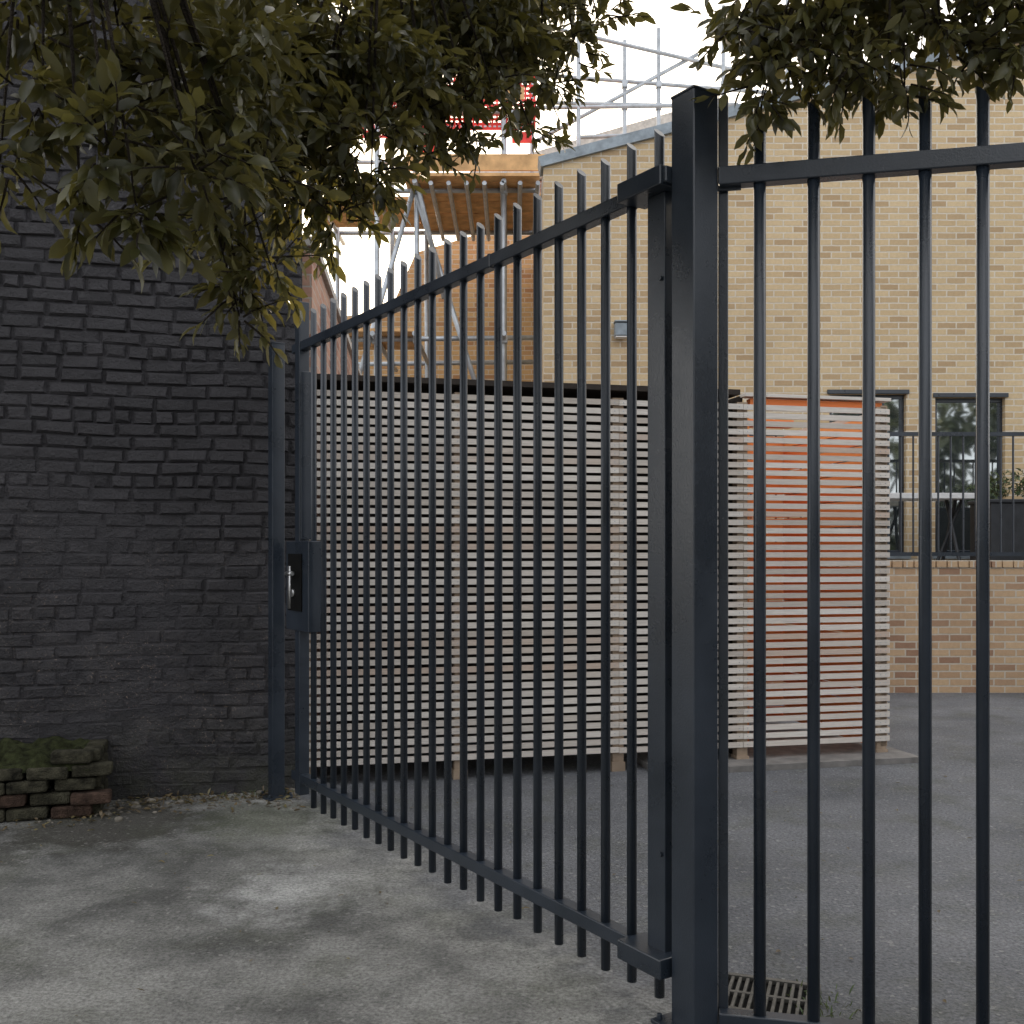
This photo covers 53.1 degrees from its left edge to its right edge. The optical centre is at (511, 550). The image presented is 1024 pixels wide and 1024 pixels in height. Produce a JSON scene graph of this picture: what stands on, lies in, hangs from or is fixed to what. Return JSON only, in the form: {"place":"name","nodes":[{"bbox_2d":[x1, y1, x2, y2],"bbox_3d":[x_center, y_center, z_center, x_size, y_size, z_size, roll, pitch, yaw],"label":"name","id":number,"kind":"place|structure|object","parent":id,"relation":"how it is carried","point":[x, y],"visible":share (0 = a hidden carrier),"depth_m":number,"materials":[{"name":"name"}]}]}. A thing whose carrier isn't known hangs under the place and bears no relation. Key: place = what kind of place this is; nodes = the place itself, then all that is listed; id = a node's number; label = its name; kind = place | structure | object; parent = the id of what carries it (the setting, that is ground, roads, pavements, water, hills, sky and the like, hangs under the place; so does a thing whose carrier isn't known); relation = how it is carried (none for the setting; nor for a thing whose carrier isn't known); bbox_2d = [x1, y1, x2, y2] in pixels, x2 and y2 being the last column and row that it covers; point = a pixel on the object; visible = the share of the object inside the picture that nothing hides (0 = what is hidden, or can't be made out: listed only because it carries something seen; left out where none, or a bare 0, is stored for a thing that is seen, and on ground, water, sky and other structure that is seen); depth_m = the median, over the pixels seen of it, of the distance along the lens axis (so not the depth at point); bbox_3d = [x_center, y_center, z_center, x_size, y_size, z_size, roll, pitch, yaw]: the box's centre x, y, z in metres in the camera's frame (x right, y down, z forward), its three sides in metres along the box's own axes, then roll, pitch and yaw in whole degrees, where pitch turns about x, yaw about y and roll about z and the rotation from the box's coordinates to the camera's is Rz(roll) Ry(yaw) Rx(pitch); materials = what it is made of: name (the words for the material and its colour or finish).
{"place":"outdoors","nodes":[
{"label":"outdoors","id":0,"kind":"place"},
{"bbox_2d":[0,0,351,804],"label":"wall","id":1,"kind":"structure","parent":0,"point":[144,675],"depth_m":5.98,"materials":[{"name":"black brick"}]},
{"bbox_2d":[303,236,361,374],"bbox_3d":[-1.750,-1.980,10.400,0.300,0.060,7.750,0,0,-5],"label":"coping","id":2,"kind":"object","parent":1,"relation":"on","point":[327,281],"depth_m":7.72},
{"bbox_2d":[347,235,532,381],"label":"walls","id":3,"kind":"structure","parent":0,"point":[527,308],"depth_m":16.00,"materials":[{"name":"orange brick"}]},
{"bbox_2d":[0,693,1023,1023],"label":"ground","id":4,"kind":"structure","parent":0,"point":[106,919],"depth_m":4.19,"materials":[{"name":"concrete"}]},
{"bbox_2d":[0,736,112,822],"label":"mossy brick planter","id":5,"kind":"object","parent":4,"relation":"on","point":[40,763],"visible":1,"depth_m":5.53,"materials":[{"name":"brick"}]},
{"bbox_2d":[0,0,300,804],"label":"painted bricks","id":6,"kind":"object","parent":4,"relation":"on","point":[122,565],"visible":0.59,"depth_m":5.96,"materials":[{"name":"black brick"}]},
{"bbox_2d":[258,342,292,800],"bbox_3d":[-1.385,0.117,6.020,0.165,2.666,0.165,0,0,-33],"label":"gate post","id":7,"kind":"object","parent":4,"relation":"on","point":[276,582],"visible":0.92,"depth_m":5.99,"materials":[{"name":"metal"}]},
{"bbox_2d":[0,755,1023,1002],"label":"leaf litter","id":8,"kind":"object","parent":4,"relation":"on","point":[176,799],"visible":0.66,"depth_m":5.83,"materials":[{"name":"brown plant"}]},
{"bbox_2d":[0,0,1023,368],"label":"holm oak tree","id":9,"kind":"object","parent":4,"relation":"on","point":[266,106],"visible":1,"depth_m":2.93,"materials":[{"name":"green plant"}]},
{"bbox_2d":[12,743,1022,1023],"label":"scattered stones","id":10,"kind":"object","parent":4,"relation":"on","point":[136,805],"visible":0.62,"depth_m":5.78,"materials":[{"name":"stone"}]},
{"bbox_2d":[219,789,858,1019],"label":"weeds","id":11,"kind":"object","parent":4,"relation":"on","point":[827,1006],"visible":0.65,"depth_m":3.26,"materials":[{"name":"green plant"}]},
{"bbox_2d":[304,0,799,380],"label":"scaffolding","id":12,"kind":"object","parent":4,"relation":"on","point":[448,204],"visible":0.39,"depth_m":13.54,"materials":[{"name":"metal"}]},
{"bbox_2d":[363,75,535,151],"bbox_3d":[-0.855,-5.610,12.985,2.315,1.120,0.050,0,0,0],"label":"safety netting","id":13,"kind":"object","parent":12,"relation":"attached to","point":[524,139],"visible":0.11,"depth_m":12.99,"materials":[{"name":"red plastic"}]},
{"bbox_2d":[309,374,917,779],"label":"slatted timber store","id":14,"kind":"structure","parent":4,"relation":"on","point":[840,611],"depth_m":6.91,"materials":[{"name":"brown wood"}]},
{"bbox_2d":[651,85,718,1023],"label":"gate post","id":15,"kind":"object","parent":4,"relation":"on","point":[694,563],"visible":0.95,"depth_m":3.08,"materials":[{"name":"metal"}]},
{"bbox_2d":[284,129,671,998],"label":"metal gate","id":16,"kind":"structure","parent":15,"relation":"attached to","point":[306,613],"depth_m":4.04,"materials":[{"name":"metal"}]},
{"bbox_2d":[728,972,820,1014],"bbox_3d":[0.820,1.439,3.290,0.320,0.022,0.280,0,0,19],"label":"drain grate","id":17,"kind":"object","parent":4,"relation":"on","point":[740,993],"visible":0.39,"depth_m":3.31,"materials":[{"name":"metal"}]},
{"bbox_2d":[542,43,1023,559],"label":"walls","id":18,"kind":"structure","parent":4,"relation":"on","point":[953,282],"depth_m":12.00,"materials":[{"name":"yellow brick"}]},
{"bbox_2d":[613,320,626,338],"bbox_3d":[1.265,-2.567,11.899,0.170,0.205,0.198,0,0,0],"label":"wall lamp","id":19,"kind":"object","parent":18,"relation":"attached to","point":[620,329],"visible":0.84,"depth_m":11.82,"materials":[{"name":"metal"}]},
{"bbox_2d":[538,46,967,176],"bbox_3d":[6.685,-6.205,12.120,12.757,3.450,0.340,0,0,0],"label":"coping","id":20,"kind":"object","parent":18,"relation":"on","point":[603,145],"visible":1,"depth_m":11.95,"materials":[{"name":"metal"}]},
{"bbox_2d":[827,389,1008,551],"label":"window frames","id":21,"kind":"structure","parent":18,"relation":"attached to","point":[998,401],"depth_m":12.07,"materials":[{"name":"black metal"}]},
{"bbox_2d":[832,399,996,549],"bbox_3d":[5.910,-0.890,12.095,4.280,1.780,0.010,0,0,0],"label":"window glass","id":22,"kind":"object","parent":21,"relation":"in","point":[956,417],"visible":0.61,"depth_m":12.09,"materials":[{"name":"glass"}]},
{"bbox_2d":[887,556,969,558],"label":"sills","id":23,"kind":"structure","parent":18,"relation":"attached to","point":[933,557],"depth_m":11.96,"materials":[{"name":"metal"}]},
{"bbox_2d":[718,86,1023,1023],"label":"metal fence","id":24,"kind":"object","parent":4,"relation":"on","point":[924,162],"visible":0.94,"depth_m":3.02,"materials":[{"name":"metal"}]},
{"bbox_2d":[749,568,1023,692],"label":"wall","id":25,"kind":"structure","parent":4,"relation":"on","point":[953,630],"depth_m":10.40,"materials":[{"name":"brick"}]},
{"bbox_2d":[829,560,1023,567],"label":"coping bricks","id":26,"kind":"object","parent":25,"relation":"on","point":[958,563],"visible":0.37,"depth_m":10.38,"materials":[{"name":"beige brick"}]},
{"bbox_2d":[749,432,1023,555],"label":"metal railing","id":27,"kind":"object","parent":26,"relation":"on","point":[962,434],"visible":0.4,"depth_m":10.49,"materials":[{"name":"metal"}]},
{"bbox_3d":[1.450,-2.800,18.500,4.100,8.500,2.800,0,0,0],"label":"upper wall","id":28,"kind":"object","parent":4,"relation":"on","visible":0},
{"bbox_2d":[470,96,728,180],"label":"parapet","id":29,"kind":"structure","parent":28,"relation":"on","point":[649,122],"depth_m":17.00,"materials":[{"name":"grey metal"}]},
{"bbox_2d":[302,0,1014,315],"label":"sky","id":30,"kind":"structure","parent":0,"point":[680,34],"materials":[{"name":"white"}]},
{"bbox_2d":[889,493,974,559],"bbox_3d":[4.292,-0.177,11.200,1.317,0.867,0.600,0,0,0],"label":"terrace table","id":31,"kind":"object","parent":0,"point":[945,497],"visible":0.3,"depth_m":11.07,"materials":[{"name":"plastic"}]},
{"bbox_2d":[967,468,1023,559],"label":"planter box","id":32,"kind":"object","parent":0,"point":[1007,525],"visible":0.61,"depth_m":10.80,"materials":[{"name":"plastic"}]}
]}

